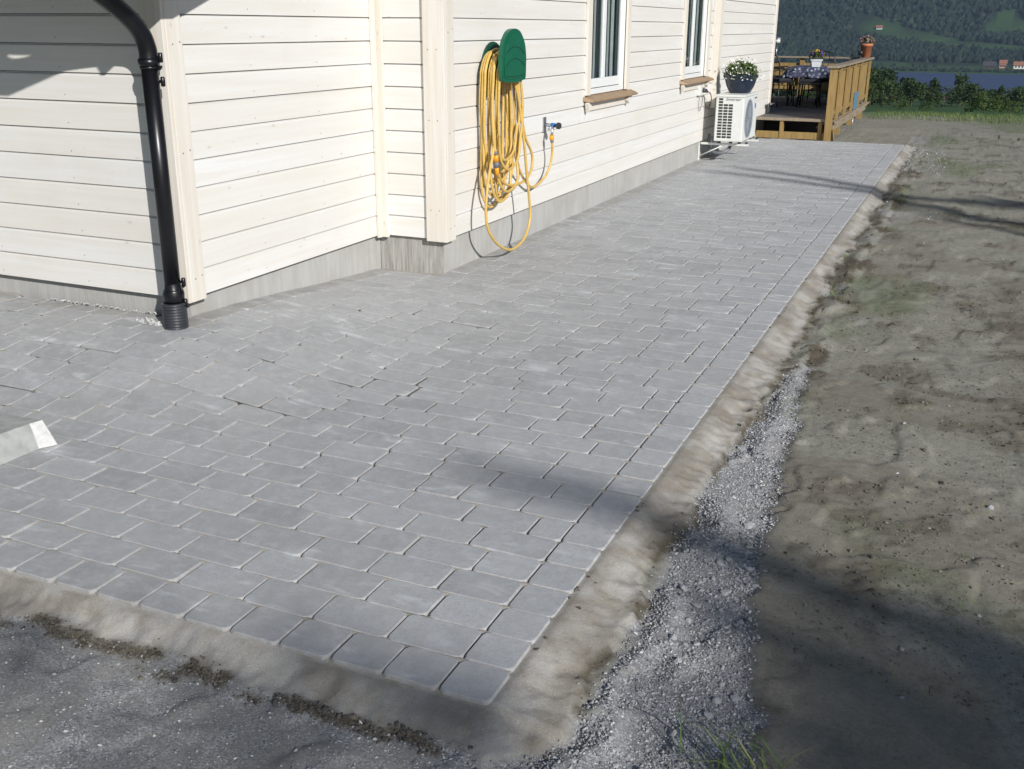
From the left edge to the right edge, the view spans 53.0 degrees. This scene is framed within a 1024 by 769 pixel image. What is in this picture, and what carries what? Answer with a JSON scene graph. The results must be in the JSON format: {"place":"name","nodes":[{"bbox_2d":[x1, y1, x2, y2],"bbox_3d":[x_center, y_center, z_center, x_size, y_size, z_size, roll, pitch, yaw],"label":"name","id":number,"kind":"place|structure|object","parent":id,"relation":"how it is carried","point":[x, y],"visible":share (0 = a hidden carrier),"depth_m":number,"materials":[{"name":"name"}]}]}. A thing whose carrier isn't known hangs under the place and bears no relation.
{"place":"outdoors","nodes":[
{"label":"outdoors","id":0,"kind":"place"},
{"bbox_2d":[0,413,57,464],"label":"concrete footing","id":1,"kind":"object","parent":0,"point":[20,436],"visible":1,"depth_m":3.90,"materials":[{"name":"grey concrete"}]},
{"bbox_2d":[0,138,903,705],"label":"pavement","id":2,"kind":"structure","parent":0,"point":[366,428],"depth_m":4.24,"materials":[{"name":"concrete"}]},
{"bbox_2d":[161,301,188,330],"bbox_3d":[-1.662,-0.329,5.075,0.120,0.160,0.120,9,21,22],"label":"drain sleeve","id":3,"kind":"object","parent":2,"relation":"on","point":[175,316],"visible":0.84,"depth_m":5.03,"materials":[{"name":"black plastic"}]},
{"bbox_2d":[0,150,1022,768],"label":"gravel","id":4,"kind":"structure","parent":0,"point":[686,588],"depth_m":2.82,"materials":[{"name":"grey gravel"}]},
{"bbox_2d":[0,0,1023,768],"bbox_3d":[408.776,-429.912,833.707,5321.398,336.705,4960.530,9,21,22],"label":"ground","id":5,"kind":"structure","parent":0,"point":[842,716],"depth_m":3.01,"materials":[{"name":"brown soil"}]},
{"bbox_2d":[0,0,778,317],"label":"house","id":6,"kind":"structure","parent":5,"relation":"on","point":[311,142],"depth_m":6.00,"materials":[{"name":"wood"}]},
{"bbox_2d":[92,0,187,307],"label":"downpipe","id":7,"kind":"object","parent":6,"relation":"attached to","point":[131,21],"visible":1,"depth_m":4.77,"materials":[{"name":"black metal"}]},
{"bbox_2d":[479,28,525,96],"bbox_3d":[-0.062,-2.129,6.805,0.219,0.433,0.455,9,21,22],"label":"hose hanger","id":8,"kind":"object","parent":6,"relation":"attached to","point":[511,63],"visible":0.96,"depth_m":6.70,"materials":[{"name":"green plastic"}]},
{"bbox_2d":[479,48,553,250],"bbox_3d":[0.052,-1.668,7.240,0.165,1.347,1.407,9,21,22],"label":"garden hose","id":9,"kind":"object","parent":8,"relation":"hanging from","point":[512,143],"visible":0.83,"depth_m":6.94,"materials":[{"name":"yellow plastic"}]},
{"bbox_2d":[543,117,561,134],"bbox_3d":[0.293,-1.966,7.825,0.064,0.128,0.181,-15,25,-37],"label":"garden tap","id":10,"kind":"object","parent":6,"relation":"attached to","point":[558,125],"visible":1,"depth_m":7.80,"materials":[{"name":"metal"}]},
{"bbox_2d":[583,0,637,112],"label":"window","id":11,"kind":"structure","parent":6,"relation":"in","point":[602,83],"depth_m":9.11,"materials":[{"name":"white paint"}]},
{"bbox_2d":[679,0,713,92],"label":"window","id":12,"kind":"structure","parent":6,"relation":"in","point":[691,71],"depth_m":11.83,"materials":[{"name":"white paint"}]},
{"bbox_2d":[697,86,711,108],"bbox_3d":[2.295,-3.396,12.195,0.096,0.283,0.485,9,21,22],"label":"wall socket","id":13,"kind":"object","parent":6,"relation":"attached to","point":[700,90],"depth_m":12.04,"materials":[{"name":"white paint"}]},
{"bbox_2d":[709,0,724,107],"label":"corner board","id":14,"kind":"object","parent":6,"relation":"attached to","point":[717,35],"visible":0.89,"depth_m":12.39,"materials":[{"name":"white wood"}]},
{"bbox_2d":[697,91,758,159],"bbox_3d":[2.677,-3.162,12.610,0.604,0.805,0.822,9,21,22],"label":"heat pump","id":15,"kind":"object","parent":6,"relation":"attached to","point":[735,117],"visible":0.99,"depth_m":12.24,"materials":[{"name":"white paint"}]},
{"bbox_2d":[719,57,761,92],"bbox_3d":[2.769,-3.735,12.397,0.518,0.418,0.555,9,21,22],"label":"flower pot","id":16,"kind":"object","parent":15,"relation":"on","point":[737,82],"visible":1,"depth_m":12.29,"materials":[{"name":"blue ceramic"}]},
{"bbox_2d":[0,166,1023,768],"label":"soil crumbs","id":17,"kind":"object","parent":5,"relation":"on","point":[150,654],"visible":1,"depth_m":3.06,"materials":[{"name":"brown soil"}]},
{"bbox_2d":[771,90,812,97],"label":"leafy tree","id":18,"kind":"object","parent":5,"relation":"on","point":[774,94],"visible":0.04,"depth_m":124.84,"materials":[{"name":"green plant"}]},
{"bbox_2d":[781,83,808,96],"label":"leafy tree","id":19,"kind":"object","parent":5,"relation":"on","point":[795,93],"visible":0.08,"depth_m":80.84,"materials":[{"name":"green plant"}]},
{"bbox_2d":[779,89,826,97],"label":"leafy tree","id":20,"kind":"object","parent":5,"relation":"on","point":[782,95],"visible":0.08,"depth_m":114.47,"materials":[{"name":"green plant"}]},
{"bbox_2d":[804,90,823,96],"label":"leafy tree","id":21,"kind":"object","parent":5,"relation":"on","point":[812,93],"visible":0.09,"depth_m":85.68,"materials":[{"name":"green plant"}]},
{"bbox_2d":[756,56,874,140],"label":"wooden deck","id":22,"kind":"structure","parent":5,"relation":"on","point":[806,119],"depth_m":16.10,"materials":[{"name":"brown wood"}]},
{"bbox_2d":[776,37,781,55],"bbox_3d":[5.039,-6.434,19.551,0.150,0.350,0.148,9,21,22],"label":"garden lamp","id":23,"kind":"object","parent":22,"relation":"on","point":[778,40],"visible":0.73,"depth_m":19.48,"materials":[{"name":"metal"}]},
{"bbox_2d":[773,66,791,101],"bbox_3d":[4.706,-5.468,18.271,0.537,0.872,0.502,9,21,22],"label":"garden chair","id":24,"kind":"object","parent":22,"relation":"on","point":[777,76],"visible":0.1,"depth_m":18.35,"materials":[{"name":"metal"}]},
{"bbox_2d":[771,55,794,106],"bbox_3d":[4.467,-5.171,17.416,0.537,0.872,0.502,-16,25,-39],"label":"garden chair","id":25,"kind":"object","parent":22,"relation":"on","point":[779,80],"visible":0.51,"depth_m":17.26,"materials":[{"name":"metal"}]},
{"bbox_2d":[786,78,828,105],"bbox_3d":[5.254,-5.197,17.878,0.760,0.625,1.240,9,21,22],"label":"garden table","id":26,"kind":"object","parent":22,"relation":"on","point":[788,94],"visible":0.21,"depth_m":17.56,"materials":[{"name":"black metal"}]},
{"bbox_2d":[781,65,838,83],"bbox_3d":[5.255,-5.367,17.819,0.952,0.281,1.416,9,21,22],"label":"tablecloth","id":27,"kind":"object","parent":26,"relation":"on","point":[810,71],"visible":0.59,"depth_m":17.28,"materials":[{"name":"fabric"}]},
{"bbox_2d":[808,49,825,66],"bbox_3d":[5.197,-5.561,17.500,0.300,0.292,0.289,9,21,22],"label":"flower pot","id":28,"kind":"object","parent":27,"relation":"on","point":[818,62],"visible":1,"depth_m":17.44,"materials":[{"name":"white plastic"}]},
{"bbox_2d":[795,78,822,107],"bbox_3d":[5.018,-4.924,17.355,0.368,0.452,0.368,9,21,22],"label":"garden stool","id":29,"kind":"object","parent":22,"relation":"on","point":[807,81],"visible":1,"depth_m":17.20,"materials":[{"name":"metal"}]},
{"bbox_2d":[802,51,834,101],"bbox_3d":[5.584,-5.599,18.658,0.502,0.872,0.537,9,21,24],"label":"garden chair","id":30,"kind":"object","parent":22,"relation":"on","point":[818,78],"visible":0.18,"depth_m":18.68,"materials":[{"name":"metal"}]},
{"bbox_2d":[814,53,852,105],"bbox_3d":[5.524,-5.238,17.624,0.537,0.872,0.502,8,21,20],"label":"garden chair","id":31,"kind":"object","parent":22,"relation":"on","point":[850,59],"visible":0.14,"depth_m":17.51,"materials":[{"name":"metal"}]},
{"bbox_2d":[853,91,858,109],"bbox_3d":[5.790,-4.783,17.310,0.010,0.280,0.600,9,21,22],"label":"blue board","id":32,"kind":"object","parent":22,"relation":"on","point":[855,101],"visible":1,"depth_m":17.26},
{"bbox_2d":[857,43,863,57],"bbox_3d":[6.249,-5.984,18.414,0.098,0.255,0.098,-12,22,-31],"label":"candle lantern","id":33,"kind":"object","parent":22,"relation":"on","point":[860,53],"visible":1,"depth_m":18.40,"materials":[{"name":"metal"}]},
{"bbox_2d":[859,35,874,56],"bbox_3d":[6.497,-6.194,18.814,0.288,0.390,0.301,9,21,22],"label":"flower pot","id":34,"kind":"object","parent":22,"relation":"on","point":[867,47],"visible":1,"depth_m":18.75,"materials":[{"name":"ceramic"}]},
{"bbox_2d":[864,76,876,98],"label":"leafy tree","id":35,"kind":"object","parent":5,"relation":"on","point":[871,86],"visible":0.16,"depth_m":82.02,"materials":[{"name":"green plant"}]},
{"bbox_2d":[864,74,883,106],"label":"leafy tree","id":36,"kind":"object","parent":5,"relation":"on","point":[877,79],"visible":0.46,"depth_m":85.61,"materials":[{"name":"green plant"}]},
{"bbox_2d":[866,66,882,97],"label":"leafy tree","id":37,"kind":"object","parent":5,"relation":"on","point":[872,71],"visible":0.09,"depth_m":106.79,"materials":[{"name":"green plant"}]},
{"bbox_2d":[868,67,882,104],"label":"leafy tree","id":38,"kind":"object","parent":5,"relation":"on","point":[878,70],"visible":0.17,"depth_m":127.31,"materials":[{"name":"green plant"}]},
{"bbox_2d":[867,80,905,106],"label":"leafy tree","id":39,"kind":"object","parent":5,"relation":"on","point":[890,84],"visible":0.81,"depth_m":88.12,"materials":[{"name":"green plant"}]},
{"bbox_2d":[879,67,900,104],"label":"leafy tree","id":40,"kind":"object","parent":5,"relation":"on","point":[889,74],"visible":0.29,"depth_m":135.81,"materials":[{"name":"green plant"}]},
{"bbox_2d":[883,79,902,105],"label":"leafy tree","id":41,"kind":"object","parent":5,"relation":"on","point":[897,90],"visible":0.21,"depth_m":116.90,"materials":[{"name":"green plant"}]},
{"bbox_2d":[883,69,908,101],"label":"leafy tree","id":42,"kind":"object","parent":5,"relation":"on","point":[903,80],"visible":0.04,"depth_m":148.44,"materials":[{"name":"green plant"}]},
{"bbox_2d":[879,84,915,103],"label":"leafy tree","id":43,"kind":"object","parent":5,"relation":"on","point":[901,86],"visible":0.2,"depth_m":125.14,"materials":[{"name":"green plant"}]},
{"bbox_2d":[774,0,1023,72],"bbox_3d":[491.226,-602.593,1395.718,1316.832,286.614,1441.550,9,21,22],"label":"hill forest","id":44,"kind":"object","parent":5,"relation":"on","point":[804,38],"visible":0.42,"depth_m":1030.55,"materials":[{"name":"green plant"}]},
{"bbox_2d":[893,99,911,109],"bbox_3d":[16.211,-11.621,42.687,0.716,0.495,0.644,15,24,35],"label":"bush","id":45,"kind":"object","parent":5,"relation":"on","point":[901,105],"visible":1,"depth_m":42.59,"materials":[{"name":"green plant"}]},
{"bbox_2d":[896,77,915,98],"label":"leafy tree","id":46,"kind":"object","parent":5,"relation":"on","point":[911,79],"visible":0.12,"depth_m":154.56,"materials":[{"name":"green plant"}]},
{"bbox_2d":[902,80,923,106],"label":"leafy tree","id":47,"kind":"object","parent":5,"relation":"on","point":[912,90],"visible":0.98,"depth_m":104.48,"materials":[{"name":"green plant"}]},
{"bbox_2d":[914,82,931,106],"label":"leafy tree","id":48,"kind":"object","parent":5,"relation":"on","point":[928,91],"visible":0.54,"depth_m":117.65,"materials":[{"name":"green plant"}]},
{"bbox_2d":[919,101,932,110],"bbox_3d":[17.401,-11.687,43.173,0.586,0.450,0.651,9,21,23],"label":"bush","id":49,"kind":"object","parent":5,"relation":"on","point":[924,105],"visible":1,"depth_m":43.12,"materials":[{"name":"green plant"}]},
{"bbox_2d":[923,77,943,104],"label":"conifer","id":50,"kind":"object","parent":5,"relation":"on","point":[934,84],"visible":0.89,"depth_m":117.63,"materials":[{"name":"green plant"}]},
{"bbox_2d":[931,86,963,106],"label":"leafy tree","id":51,"kind":"object","parent":5,"relation":"on","point":[944,98],"visible":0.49,"depth_m":145.60,"materials":[{"name":"green plant"}]},
{"bbox_2d":[943,88,951,105],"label":"leafy tree","id":52,"kind":"object","parent":5,"relation":"on","point":[946,95],"visible":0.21,"depth_m":152.42,"materials":[{"name":"green plant"}]},
{"bbox_2d":[952,90,968,107],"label":"leafy tree","id":53,"kind":"object","parent":5,"relation":"on","point":[955,99],"visible":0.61,"depth_m":134.09,"materials":[{"name":"green plant"}]},
{"bbox_2d":[950,83,972,106],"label":"leafy tree","id":54,"kind":"object","parent":5,"relation":"on","point":[960,89],"visible":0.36,"depth_m":148.20,"materials":[{"name":"green plant"}]},
{"bbox_2d":[954,72,972,86],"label":"leafy tree","id":55,"kind":"object","parent":5,"relation":"on","point":[962,80],"visible":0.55,"depth_m":167.50,"materials":[{"name":"green plant"}]},
{"bbox_2d":[959,82,984,104],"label":"leafy tree","id":56,"kind":"object","parent":5,"relation":"on","point":[971,91],"visible":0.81,"depth_m":101.72,"materials":[{"name":"green plant"}]},
{"bbox_2d":[961,92,1007,112],"bbox_3d":[19.118,-11.341,41.530,1.582,0.950,1.757,-4,20,-11],"label":"bush","id":57,"kind":"object","parent":5,"relation":"on","point":[982,105],"visible":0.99,"depth_m":41.29,"materials":[{"name":"green plant"}]},
{"bbox_2d":[985,89,993,104],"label":"leafy tree","id":58,"kind":"object","parent":5,"relation":"on","point":[989,95],"visible":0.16,"depth_m":128.30,"materials":[{"name":"green plant"}]},
{"bbox_2d":[983,60,996,67],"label":"farm building","id":59,"kind":"structure","parent":5,"relation":"on","point":[989,64],"depth_m":832.48,"materials":[{"name":"tile"}]},
{"bbox_2d":[977,89,1012,106],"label":"leafy tree","id":60,"kind":"object","parent":5,"relation":"on","point":[994,93],"visible":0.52,"depth_m":123.31,"materials":[{"name":"green plant"}]},
{"bbox_2d":[994,85,1005,108],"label":"conifer","id":61,"kind":"object","parent":5,"relation":"on","point":[1000,90],"visible":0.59,"depth_m":108.66,"materials":[{"name":"green plant"}]},
{"bbox_2d":[999,59,1007,67],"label":"farm building","id":62,"kind":"structure","parent":5,"relation":"on","point":[1003,63],"depth_m":830.22,"materials":[{"name":"red tile"}]},
{"bbox_2d":[998,100,1021,112],"bbox_3d":[20.315,-11.283,41.952,0.820,0.630,0.911,15,24,37],"label":"bush","id":63,"kind":"object","parent":5,"relation":"on","point":[1016,109],"visible":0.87,"depth_m":41.85,"materials":[{"name":"green plant"}]},
{"bbox_2d":[1003,87,1016,104],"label":"leafy tree","id":64,"kind":"object","parent":5,"relation":"on","point":[1008,91],"visible":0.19,"depth_m":147.58,"materials":[{"name":"green plant"}]},
{"bbox_2d":[1010,86,1023,106],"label":"leafy tree","id":65,"kind":"object","parent":5,"relation":"on","point":[1015,90],"visible":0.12,"depth_m":142.44,"materials":[{"name":"green plant"}]},
{"bbox_2d":[1011,87,1023,109],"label":"leafy tree","id":66,"kind":"object","parent":5,"relation":"on","point":[1018,94],"visible":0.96,"depth_m":123.28,"materials":[{"name":"green plant"}]},
{"bbox_2d":[1013,60,1023,68],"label":"farm building","id":67,"kind":"structure","parent":5,"relation":"on","point":[1018,64],"depth_m":821.04,"materials":[{"name":"red tile"}]},
{"bbox_2d":[152,119,1017,768],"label":"grass","id":68,"kind":"structure","parent":0,"point":[726,761],"depth_m":2.34,"materials":[{"name":"green plant"}]},
{"bbox_2d":[865,109,1023,124],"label":"meadow grass","id":69,"kind":"structure","parent":0,"point":[953,114],"depth_m":19.31,"materials":[{"name":"green plant"}]},
{"bbox_2d":[894,72,1023,93],"bbox_3d":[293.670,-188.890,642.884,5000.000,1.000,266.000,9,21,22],"label":"lake","id":70,"kind":"structure","parent":0,"point":[988,82],"depth_m":671.27,"materials":[{"name":"blue liquid"}]}
]}

